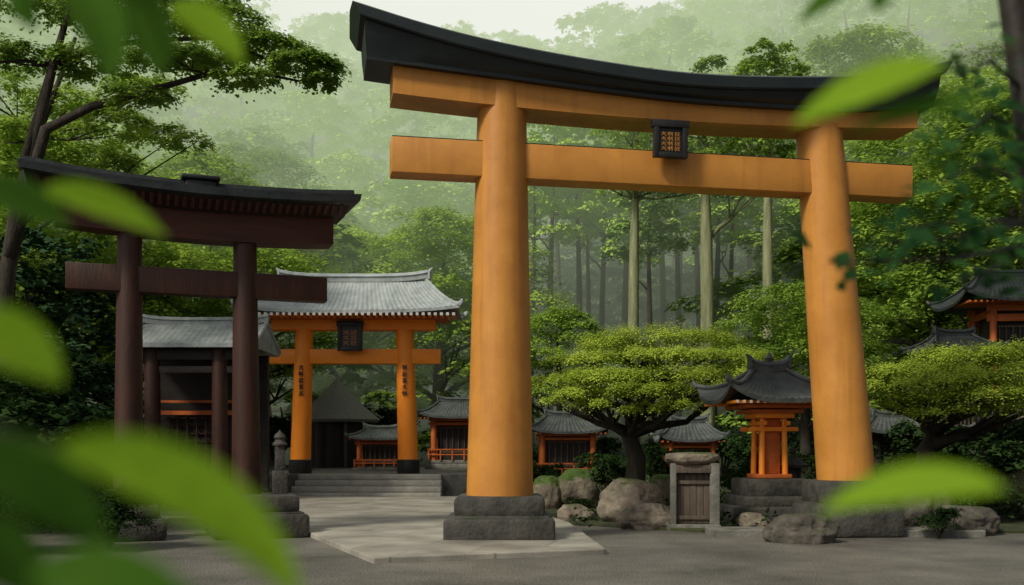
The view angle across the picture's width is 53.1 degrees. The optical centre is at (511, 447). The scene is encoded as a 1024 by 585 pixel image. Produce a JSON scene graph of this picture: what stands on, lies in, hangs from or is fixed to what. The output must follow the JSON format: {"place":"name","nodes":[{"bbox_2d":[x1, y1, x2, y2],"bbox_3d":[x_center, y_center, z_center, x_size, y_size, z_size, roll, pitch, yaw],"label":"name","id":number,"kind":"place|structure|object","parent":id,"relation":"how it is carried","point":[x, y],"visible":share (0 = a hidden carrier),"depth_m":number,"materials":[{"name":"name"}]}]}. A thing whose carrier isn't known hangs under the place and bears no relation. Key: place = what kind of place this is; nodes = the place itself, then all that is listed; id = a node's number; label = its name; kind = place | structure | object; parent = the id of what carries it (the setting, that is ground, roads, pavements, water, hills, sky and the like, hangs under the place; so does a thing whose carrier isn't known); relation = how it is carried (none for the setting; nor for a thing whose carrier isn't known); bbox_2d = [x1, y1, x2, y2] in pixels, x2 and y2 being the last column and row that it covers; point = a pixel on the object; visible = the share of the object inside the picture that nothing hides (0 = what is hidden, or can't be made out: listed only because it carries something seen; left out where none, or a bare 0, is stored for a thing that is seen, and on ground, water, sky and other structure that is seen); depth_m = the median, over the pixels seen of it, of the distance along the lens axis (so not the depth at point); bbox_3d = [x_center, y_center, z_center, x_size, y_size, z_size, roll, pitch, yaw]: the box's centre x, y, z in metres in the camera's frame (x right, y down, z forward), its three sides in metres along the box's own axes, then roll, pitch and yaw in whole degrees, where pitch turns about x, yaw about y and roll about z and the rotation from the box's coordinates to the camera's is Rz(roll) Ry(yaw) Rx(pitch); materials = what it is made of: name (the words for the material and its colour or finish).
{"place":"outdoors","nodes":[
{"label":"outdoors","id":0,"kind":"place"},
{"bbox_2d":[0,305,62,384],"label":"leafy branch","id":1,"kind":"object","parent":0,"point":[28,347],"visible":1,"depth_m":0.61,"materials":[{"name":"green plant"}]},
{"bbox_2d":[0,174,167,237],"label":"leafy branch","id":2,"kind":"object","parent":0,"point":[21,197],"visible":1,"depth_m":0.82,"materials":[{"name":"green plant"}]},
{"bbox_2d":[8,0,242,82],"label":"leafy branch","id":3,"kind":"object","parent":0,"point":[106,29],"visible":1,"depth_m":0.90,"materials":[{"name":"green plant"}]},
{"bbox_2d":[0,427,300,584],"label":"leafy branch","id":4,"kind":"object","parent":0,"point":[44,482],"visible":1,"depth_m":0.52,"materials":[{"name":"green plant"}]},
{"bbox_2d":[143,313,280,491],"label":"shrine hall","id":5,"kind":"structure","parent":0,"point":[187,369],"depth_m":24.32,"materials":[{"name":"red wood"}]},
{"bbox_2d":[272,430,287,493],"bbox_3d":[-3.470,0.208,15.300,0.223,0.955,0.223,0,0,-17],"label":"stone post","id":6,"kind":"object","parent":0,"point":[279,479],"visible":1,"depth_m":15.22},
{"bbox_2d":[290,474,441,495],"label":"stone steps","id":7,"kind":"structure","parent":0,"point":[368,484],"depth_m":26.78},
{"bbox_2d":[298,496,605,563],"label":"path","id":8,"kind":"structure","parent":0,"point":[385,529],"depth_m":14.55,"materials":[{"name":"stone"}]},
{"bbox_2d":[0,4,1003,475],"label":"hill","id":9,"kind":"structure","parent":0,"point":[190,112],"depth_m":60.83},
{"bbox_2d":[0,0,79,109],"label":"forest tree","id":10,"kind":"object","parent":9,"relation":"on","point":[14,25],"visible":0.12,"depth_m":90.30,"materials":[{"name":"green plant"}]},
{"bbox_2d":[191,48,308,143],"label":"forest tree","id":11,"kind":"object","parent":9,"relation":"on","point":[234,106],"visible":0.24,"depth_m":90.54,"materials":[{"name":"green plant"}]},
{"bbox_2d":[152,137,364,250],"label":"broadleaf tree","id":12,"kind":"object","parent":9,"relation":"on","point":[260,161],"visible":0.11,"depth_m":56.70,"materials":[{"name":"green plant"}]},
{"bbox_2d":[208,125,312,187],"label":"forest tree","id":13,"kind":"object","parent":9,"relation":"on","point":[266,136],"visible":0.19,"depth_m":71.52,"materials":[{"name":"green plant"}]},
{"bbox_2d":[177,224,381,464],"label":"forest tree","id":14,"kind":"object","parent":9,"relation":"on","point":[349,377],"visible":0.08,"depth_m":43.44,"materials":[{"name":"green plant"}]},
{"bbox_2d":[233,43,374,176],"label":"forest tree","id":15,"kind":"object","parent":9,"relation":"on","point":[273,97],"visible":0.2,"depth_m":87.94,"materials":[{"name":"green plant"}]},
{"bbox_2d":[247,88,379,192],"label":"forest tree","id":16,"kind":"object","parent":9,"relation":"on","point":[294,128],"visible":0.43,"depth_m":81.30,"materials":[{"name":"green plant"}]},
{"bbox_2d":[277,11,369,95],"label":"forest tree","id":17,"kind":"object","parent":9,"relation":"on","point":[338,40],"visible":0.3,"depth_m":105.72,"materials":[{"name":"green plant"}]},
{"bbox_2d":[294,148,394,241],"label":"forest tree","id":18,"kind":"object","parent":9,"relation":"on","point":[335,162],"visible":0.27,"depth_m":73.00,"materials":[{"name":"green plant"}]},
{"bbox_2d":[227,219,462,396],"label":"broadleaf tree","id":19,"kind":"object","parent":9,"relation":"on","point":[364,236],"visible":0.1,"depth_m":45.30,"materials":[{"name":"green plant"}]},
{"bbox_2d":[300,70,426,183],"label":"forest tree","id":20,"kind":"object","parent":9,"relation":"on","point":[381,89],"visible":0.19,"depth_m":87.92,"materials":[{"name":"green plant"}]},
{"bbox_2d":[271,242,470,416],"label":"forest tree","id":21,"kind":"object","parent":9,"relation":"on","point":[421,374],"visible":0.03,"depth_m":49.14,"materials":[{"name":"green plant"}]},
{"bbox_2d":[324,93,462,223],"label":"forest tree","id":22,"kind":"object","parent":9,"relation":"on","point":[376,124],"visible":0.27,"depth_m":80.01,"materials":[{"name":"green plant"}]},
{"bbox_2d":[333,171,468,269],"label":"forest tree","id":23,"kind":"object","parent":9,"relation":"on","point":[395,187],"visible":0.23,"depth_m":65.51,"materials":[{"name":"green plant"}]},
{"bbox_2d":[345,268,542,461],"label":"forest tree","id":24,"kind":"object","parent":9,"relation":"on","point":[388,383],"visible":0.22,"depth_m":44.19,"materials":[{"name":"green plant"}]},
{"bbox_2d":[527,134,586,452],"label":"cedar tree","id":25,"kind":"object","parent":9,"relation":"on","point":[553,207],"visible":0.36,"depth_m":49.75,"materials":[{"name":"green plant"}]},
{"bbox_2d":[527,123,612,410],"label":"cedar tree","id":26,"kind":"object","parent":9,"relation":"on","point":[562,131],"visible":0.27,"depth_m":51.14,"materials":[{"name":"green plant"}]},
{"bbox_2d":[528,127,615,409],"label":"cedar tree","id":27,"kind":"object","parent":9,"relation":"on","point":[579,191],"visible":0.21,"depth_m":52.27,"materials":[{"name":"green plant"}]},
{"bbox_2d":[542,190,616,405],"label":"cedar tree","id":28,"kind":"object","parent":9,"relation":"on","point":[591,247],"visible":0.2,"depth_m":53.73,"materials":[{"name":"green plant"}]},
{"bbox_2d":[548,140,642,436],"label":"cedar tree","id":29,"kind":"object","parent":9,"relation":"on","point":[589,229],"visible":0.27,"depth_m":52.43,"materials":[{"name":"green plant"}]},
{"bbox_2d":[550,1,647,61],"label":"forest tree","id":30,"kind":"object","parent":9,"relation":"on","point":[607,24],"visible":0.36,"depth_m":105.45,"materials":[{"name":"green plant"}]},
{"bbox_2d":[555,267,675,376],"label":"understory tree","id":31,"kind":"object","parent":9,"relation":"on","point":[612,273],"visible":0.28,"depth_m":59.47,"materials":[{"name":"green plant"}]},
{"bbox_2d":[599,190,679,270],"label":"cedar tree","id":32,"kind":"object","parent":9,"relation":"on","point":[624,236],"visible":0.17,"depth_m":49.65,"materials":[{"name":"green plant"}]},
{"bbox_2d":[599,191,699,472],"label":"cedar tree","id":33,"kind":"object","parent":9,"relation":"on","point":[656,228],"visible":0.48,"depth_m":45.89,"materials":[{"name":"green plant"}]},
{"bbox_2d":[587,67,724,443],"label":"cedar tree","id":34,"kind":"object","parent":9,"relation":"on","point":[636,197],"visible":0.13,"depth_m":40.92,"materials":[{"name":"green plant"}]},
{"bbox_2d":[617,0,696,70],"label":"forest tree","id":35,"kind":"object","parent":9,"relation":"on","point":[658,10],"visible":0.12,"depth_m":108.62,"materials":[{"name":"green plant"}]},
{"bbox_2d":[619,267,719,373],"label":"understory tree","id":36,"kind":"object","parent":9,"relation":"on","point":[686,278],"visible":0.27,"depth_m":59.18,"materials":[{"name":"green plant"}]},
{"bbox_2d":[605,15,737,72],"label":"forest tree","id":37,"kind":"object","parent":9,"relation":"on","point":[683,49],"visible":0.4,"depth_m":89.17,"materials":[{"name":"green plant"}]},
{"bbox_2d":[655,0,768,72],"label":"forest tree","id":38,"kind":"object","parent":9,"relation":"on","point":[716,19],"visible":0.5,"depth_m":99.67,"materials":[{"name":"green plant"}]},
{"bbox_2d":[666,135,762,425],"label":"cedar tree","id":39,"kind":"object","parent":9,"relation":"on","point":[694,219],"visible":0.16,"depth_m":48.20,"materials":[{"name":"green plant"}]},
{"bbox_2d":[683,140,788,456],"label":"cedar tree","id":40,"kind":"object","parent":9,"relation":"on","point":[729,238],"visible":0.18,"depth_m":47.70,"materials":[{"name":"green plant"}]},
{"bbox_2d":[741,0,838,62],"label":"forest tree","id":41,"kind":"object","parent":9,"relation":"on","point":[772,21],"visible":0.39,"depth_m":99.86,"materials":[{"name":"green plant"}]},
{"bbox_2d":[664,199,945,471],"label":"forest tree","id":42,"kind":"object","parent":9,"relation":"on","point":[725,290],"visible":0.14,"depth_m":45.33,"materials":[{"name":"green plant"}]},
{"bbox_2d":[769,23,859,75],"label":"forest tree","id":43,"kind":"object","parent":9,"relation":"on","point":[822,30],"visible":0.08,"depth_m":82.53,"materials":[{"name":"green plant"}]},
{"bbox_2d":[778,0,900,72],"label":"forest tree","id":44,"kind":"object","parent":9,"relation":"on","point":[846,13],"visible":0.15,"depth_m":88.76,"materials":[{"name":"green plant"}]},
{"bbox_2d":[723,19,1005,297],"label":"broadleaf tree","id":45,"kind":"object","parent":9,"relation":"on","point":[867,46],"visible":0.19,"depth_m":52.84,"materials":[{"name":"green plant"}]},
{"bbox_2d":[866,0,955,56],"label":"forest tree","id":46,"kind":"object","parent":9,"relation":"on","point":[946,18],"visible":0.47,"depth_m":91.15,"materials":[{"name":"green plant"}]},
{"bbox_2d":[915,0,999,51],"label":"forest tree","id":47,"kind":"object","parent":9,"relation":"on","point":[942,35],"visible":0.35,"depth_m":92.49,"materials":[{"name":"green plant"}]},
{"bbox_2d":[943,0,1006,92],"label":"forest tree","id":48,"kind":"object","parent":9,"relation":"on","point":[980,19],"visible":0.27,"depth_m":82.87,"materials":[{"name":"green plant"}]},
{"bbox_2d":[14,479,1023,584],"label":"ground","id":49,"kind":"structure","parent":0,"point":[188,554],"depth_m":11.52,"materials":[{"name":"pale stone paving"},{"name":"grey gravel"}]},
{"bbox_2d":[0,372,94,424],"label":"shrub","id":50,"kind":"object","parent":49,"relation":"on","point":[12,386],"visible":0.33,"depth_m":18.08,"materials":[{"name":"green plant"}]},
{"bbox_2d":[0,343,114,429],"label":"shrub","id":51,"kind":"object","parent":49,"relation":"on","point":[86,381],"visible":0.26,"depth_m":20.53,"materials":[{"name":"green plant"}]},
{"bbox_2d":[0,225,115,418],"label":"understory tree","id":52,"kind":"object","parent":49,"relation":"on","point":[25,272],"visible":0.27,"depth_m":23.94,"materials":[{"name":"green plant"}]},
{"bbox_2d":[0,392,156,510],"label":"shrub","id":53,"kind":"object","parent":49,"relation":"on","point":[59,426],"visible":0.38,"depth_m":15.16,"materials":[{"name":"green plant"}]},
{"bbox_2d":[15,259,152,466],"bbox_3d":[-11.614,-1.867,27.096,5.642,6.350,5.479,0,0,17],"label":"understory tree","id":54,"kind":"object","parent":49,"relation":"on","point":[101,314],"visible":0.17,"depth_m":26.43,"materials":[{"name":"green plant"}]},
{"bbox_2d":[0,37,228,260],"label":"slender tree","id":55,"kind":"object","parent":49,"relation":"on","point":[145,130],"visible":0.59,"depth_m":24.35,"materials":[{"name":"green plant"}]},
{"bbox_2d":[0,108,232,362],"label":"broadleaf tree","id":56,"kind":"object","parent":49,"relation":"on","point":[170,254],"visible":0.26,"depth_m":29.27,"materials":[{"name":"green plant"}]},
{"bbox_2d":[16,248,230,413],"bbox_3d":[-12.204,-2.630,32.682,7.785,7.894,7.952,0,0,39],"label":"broadleaf tree","id":57,"kind":"object","parent":49,"relation":"on","point":[108,357],"visible":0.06,"depth_m":31.65,"materials":[{"name":"green plant"}]},
{"bbox_2d":[95,487,156,544],"bbox_3d":[-5.121,0.875,13.181,1.272,0.870,1.407,0,0,-6],"label":"shrub","id":58,"kind":"object","parent":49,"relation":"on","point":[122,502],"visible":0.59,"depth_m":13.04,"materials":[{"name":"green plant"}]},
{"bbox_2d":[0,0,351,504],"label":"overhanging tree","id":59,"kind":"object","parent":49,"relation":"on","point":[204,62],"visible":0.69,"depth_m":20.94,"materials":[{"name":"green plant"}]},
{"bbox_2d":[40,140,337,343],"bbox_3d":[-12.250,-5.263,39.735,13.131,13.137,12.808,0,0,-17],"label":"broadleaf tree","id":60,"kind":"object","parent":49,"relation":"on","point":[215,166],"visible":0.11,"depth_m":38.59,"materials":[{"name":"green plant"}]},
{"bbox_2d":[17,155,361,541],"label":"torii gate","id":61,"kind":"structure","parent":49,"relation":"on","point":[245,222],"depth_m":14.76,"materials":[{"name":"red wood"}]},
{"bbox_2d":[143,246,345,405],"bbox_3d":[-8.386,-2.827,33.755,8.307,8.285,7.626,0,0,2],"label":"broadleaf tree","id":62,"kind":"object","parent":49,"relation":"on","point":[289,262],"visible":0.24,"depth_m":33.53,"materials":[{"name":"green plant"}]},
{"bbox_2d":[92,465,466,495],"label":"terrace","id":63,"kind":"structure","parent":49,"relation":"on","point":[454,482],"depth_m":27.45,"materials":[{"name":"grey stone"}]},
{"bbox_2d":[311,378,379,467],"bbox_3d":[-6.350,-0.925,37.200,3.140,3.250,3.140,0,0,0],"label":"thatched hut","id":64,"kind":"object","parent":63,"relation":"on","point":[339,408],"visible":0.72,"depth_m":36.16,"materials":[{"name":"brown wood"}]},
{"bbox_2d":[231,267,467,473],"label":"tiled gate","id":65,"kind":"structure","parent":63,"relation":"on","point":[354,307],"depth_m":27.95,"materials":[{"name":"paint"}]},
{"bbox_2d":[344,422,397,469],"bbox_3d":[-4.200,-0.075,33.000,2.168,1.550,1.634,0,0,0],"label":"shrine","id":66,"kind":"object","parent":63,"relation":"on","point":[377,447],"visible":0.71,"depth_m":32.59,"materials":[{"name":"grey tile"}]},
{"bbox_2d":[416,394,468,469],"bbox_3d":[-1.750,-0.550,34.000,2.768,2.500,2.134,0,0,0],"label":"shrine","id":67,"kind":"object","parent":63,"relation":"on","point":[448,417],"visible":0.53,"depth_m":33.50,"materials":[{"name":"grey tile"}]},
{"bbox_2d":[313,202,579,459],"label":"broadleaf tree","id":68,"kind":"object","parent":49,"relation":"on","point":[419,234],"visible":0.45,"depth_m":43.65,"materials":[{"name":"green plant"}]},
{"bbox_2d":[466,302,653,413],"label":"broadleaf tree","id":69,"kind":"object","parent":49,"relation":"on","point":[560,316],"visible":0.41,"depth_m":39.46,"materials":[{"name":"green plant"}]},
{"bbox_2d":[349,0,950,539],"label":"torii gate","id":70,"kind":"structure","parent":49,"relation":"on","point":[503,92],"depth_m":14.34,"materials":[{"name":"orange paint"}]},
{"bbox_2d":[545,482,1023,532],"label":"moss bed","id":71,"kind":"object","parent":49,"relation":"on","point":[1013,525],"visible":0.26,"depth_m":16.94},
{"bbox_2d":[533,475,560,508],"bbox_3d":[0.713,1.067,21.209,0.746,0.992,0.594,0,0,0],"label":"boulder","id":72,"kind":"object","parent":71,"relation":"on","point":[547,488],"visible":0.56,"depth_m":20.99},
{"bbox_2d":[532,407,607,473],"bbox_3d":[1.600,0.050,30.000,2.468,2.500,2.034,0,0,0],"label":"shrine","id":73,"kind":"object","parent":71,"relation":"on","point":[565,438],"visible":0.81,"depth_m":29.55,"materials":[{"name":"grey tile"}]},
{"bbox_2d":[558,468,600,508],"bbox_3d":[1.349,1.022,21.325,1.048,1.202,0.892,0,0,0],"label":"boulder","id":74,"kind":"object","parent":71,"relation":"on","point":[575,483],"visible":0.55,"depth_m":20.95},
{"bbox_2d":[572,449,627,488],"bbox_3d":[2.382,0.676,24.516,1.866,1.277,2.064,0,0,-12],"label":"shrub","id":75,"kind":"object","parent":71,"relation":"on","point":[610,468],"visible":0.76,"depth_m":24.29,"materials":[{"name":"green plant"}]},
{"bbox_2d":[597,477,665,521],"bbox_3d":[2.058,1.030,17.498,1.224,1.006,1.052,10,0,0],"label":"boulder","id":76,"kind":"object","parent":71,"relation":"on","point":[617,495],"visible":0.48,"depth_m":17.23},
{"bbox_2d":[617,502,676,529],"bbox_3d":[2.207,1.174,16.526,1.040,0.594,0.819,0,0,0],"label":"boulder","id":77,"kind":"object","parent":71,"relation":"on","point":[647,516],"visible":0.61,"depth_m":16.21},
{"bbox_2d":[531,318,778,480],"bbox_3d":[2.825,-0.675,20.437,4.905,3.894,4.522,0,0,-23],"label":"garden tree","id":78,"kind":"object","parent":71,"relation":"on","point":[642,408],"visible":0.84,"depth_m":19.98,"materials":[{"name":"green plant"}]},
{"bbox_2d":[649,413,730,494],"bbox_3d":[4.750,0.175,27.500,1.918,2.250,1.634,0,0,0],"label":"shrine","id":79,"kind":"object","parent":71,"relation":"on","point":[700,434],"visible":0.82,"depth_m":27.07,"materials":[{"name":"grey tile"}]},
{"bbox_2d":[665,452,720,530],"bbox_3d":[2.855,0.683,16.223,0.865,1.234,0.595,0,0,7],"label":"stone cabinet","id":80,"kind":"object","parent":71,"relation":"on","point":[694,489],"visible":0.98,"depth_m":16.10,"materials":[{"name":"grey stone"}]},
{"bbox_2d":[624,54,776,452],"bbox_3d":[7.636,-6.887,40.479,6.175,16.380,5.396,0,0,30],"label":"cedar tree","id":81,"kind":"object","parent":71,"relation":"on","point":[707,234],"visible":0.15,"depth_m":39.75,"materials":[{"name":"green plant"}]},
{"bbox_2d":[692,352,811,521],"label":"lantern pavilion","id":82,"kind":"structure","parent":71,"relation":"on","point":[768,393],"depth_m":17.32,"materials":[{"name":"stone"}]},
{"bbox_2d":[718,433,813,478],"bbox_3d":[6.212,0.450,25.137,2.544,1.741,2.814,0,0,37],"label":"shrub","id":83,"kind":"object","parent":71,"relation":"on","point":[741,445],"visible":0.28,"depth_m":24.78,"materials":[{"name":"green plant"}]},
{"bbox_2d":[697,37,846,356],"bbox_3d":[9.693,-6.835,37.998,6.173,16.273,5.469,0,0,0],"label":"cedar tree","id":84,"kind":"object","parent":71,"relation":"on","point":[759,64],"visible":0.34,"depth_m":37.84,"materials":[{"name":"green plant"}]},
{"bbox_2d":[869,406,975,465],"bbox_3d":[9.300,0.150,24.500,2.668,2.300,2.134,0,0,0],"label":"shrine","id":85,"kind":"object","parent":71,"relation":"on","point":[880,424],"visible":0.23,"depth_m":24.02,"materials":[{"name":"grey tile"}]},
{"bbox_2d":[894,498,951,526],"bbox_3d":[6.285,1.022,16.165,1.239,1.140,0.932,0,0,0],"label":"boulder","id":86,"kind":"object","parent":71,"relation":"on","point":[916,508],"visible":0.09,"depth_m":15.76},
{"bbox_2d":[877,419,997,473],"bbox_3d":[9.424,0.336,22.545,2.884,1.973,3.190,0,0,-37],"label":"shrub","id":87,"kind":"object","parent":71,"relation":"on","point":[951,452],"visible":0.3,"depth_m":22.23,"materials":[{"name":"green plant"}]},
{"bbox_2d":[865,338,1023,462],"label":"garden tree","id":88,"kind":"object","parent":71,"relation":"on","point":[935,407],"visible":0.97,"depth_m":18.89,"materials":[{"name":"green plant"}]},
{"bbox_2d":[936,457,1023,506],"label":"shrub","id":89,"kind":"object","parent":71,"relation":"on","point":[971,499],"visible":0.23,"depth_m":17.01,"materials":[{"name":"green plant"}]},
{"bbox_2d":[958,434,1023,515],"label":"shrub","id":90,"kind":"object","parent":71,"relation":"on","point":[1008,464],"visible":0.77,"depth_m":17.41,"materials":[{"name":"green plant"}]},
{"bbox_2d":[762,513,839,544],"bbox_3d":[4.012,1.189,14.174,1.053,0.574,0.816,0,0,0],"label":"boulder","id":91,"kind":"object","parent":49,"relation":"on","point":[808,528],"visible":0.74,"depth_m":13.91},
{"bbox_2d":[707,279,933,478],"bbox_3d":[8.868,-1.927,30.189,6.529,6.482,6.392,0,0,17],"label":"broadleaf tree","id":92,"kind":"object","parent":49,"relation":"on","point":[788,293],"visible":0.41,"depth_m":29.70,"materials":[{"name":"green plant"}]},
{"bbox_2d":[705,527,985,536],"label":"kerb","id":93,"kind":"structure","parent":49,"relation":"on","point":[757,532],"depth_m":14.98,"materials":[{"name":"grey stone"}]},
{"bbox_2d":[743,54,1021,342],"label":"broadleaf tree","id":94,"kind":"object","parent":49,"relation":"on","point":[950,85],"visible":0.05,"depth_m":42.32,"materials":[{"name":"green plant"}]},
{"bbox_2d":[775,161,1022,394],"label":"broadleaf tree","id":95,"kind":"object","parent":49,"relation":"on","point":[920,327],"visible":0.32,"depth_m":32.99,"materials":[{"name":"green plant"}]},
{"bbox_2d":[790,0,1023,303],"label":"tree","id":96,"kind":"object","parent":49,"relation":"on","point":[1011,13],"visible":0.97,"depth_m":2.06,"materials":[{"name":"green plant"}]},
{"bbox_2d":[846,79,1023,328],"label":"broadleaf tree","id":97,"kind":"object","parent":49,"relation":"on","point":[954,132],"visible":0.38,"depth_m":31.44,"materials":[{"name":"green plant"}]},
{"bbox_2d":[912,506,963,537],"bbox_3d":[6.161,1.062,14.706,0.788,0.488,0.712,0,0,-34],"label":"shrub","id":98,"kind":"object","parent":49,"relation":"on","point":[940,517],"visible":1,"depth_m":14.61,"materials":[{"name":"green plant"}]},
{"bbox_2d":[922,505,1000,535],"bbox_3d":[6.779,1.172,15.464,1.102,0.615,1.067,0,0,24],"label":"boulder","id":99,"kind":"object","parent":49,"relation":"on","point":[987,520],"visible":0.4,"depth_m":15.09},
{"bbox_2d":[234,0,844,110],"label":"sky","id":100,"kind":"structure","parent":0,"point":[537,18],"depth_m":254.65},
{"bbox_2d":[791,39,1023,133],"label":"leafy branch","id":101,"kind":"object","parent":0,"point":[865,84],"visible":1,"depth_m":0.82,"materials":[{"name":"green plant"}]},
{"bbox_2d":[818,462,1023,513],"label":"leafy branch","id":102,"kind":"object","parent":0,"point":[917,481],"visible":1,"depth_m":0.67,"materials":[{"name":"green plant"}]},
{"bbox_2d":[951,430,1023,509],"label":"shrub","id":103,"kind":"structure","parent":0,"point":[1011,498],"depth_m":21.54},
{"bbox_2d":[900,324,1010,455],"bbox_3d":[10.350,-1.350,24.000,1.868,3.100,1.634,0,0,-6],"label":"hillside shrine","id":104,"kind":"object","parent":103,"relation":"on","point":[962,337],"visible":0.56,"depth_m":23.81,"materials":[{"name":"black tile"},{"name":"orange-red painted wood"},{"name":"grey stone"}]},
{"bbox_2d":[926,266,1023,423],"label":"hillside shrine","id":105,"kind":"object","parent":103,"relation":"on","point":[992,316],"visible":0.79,"depth_m":24.14,"materials":[{"name":"grey tile"}]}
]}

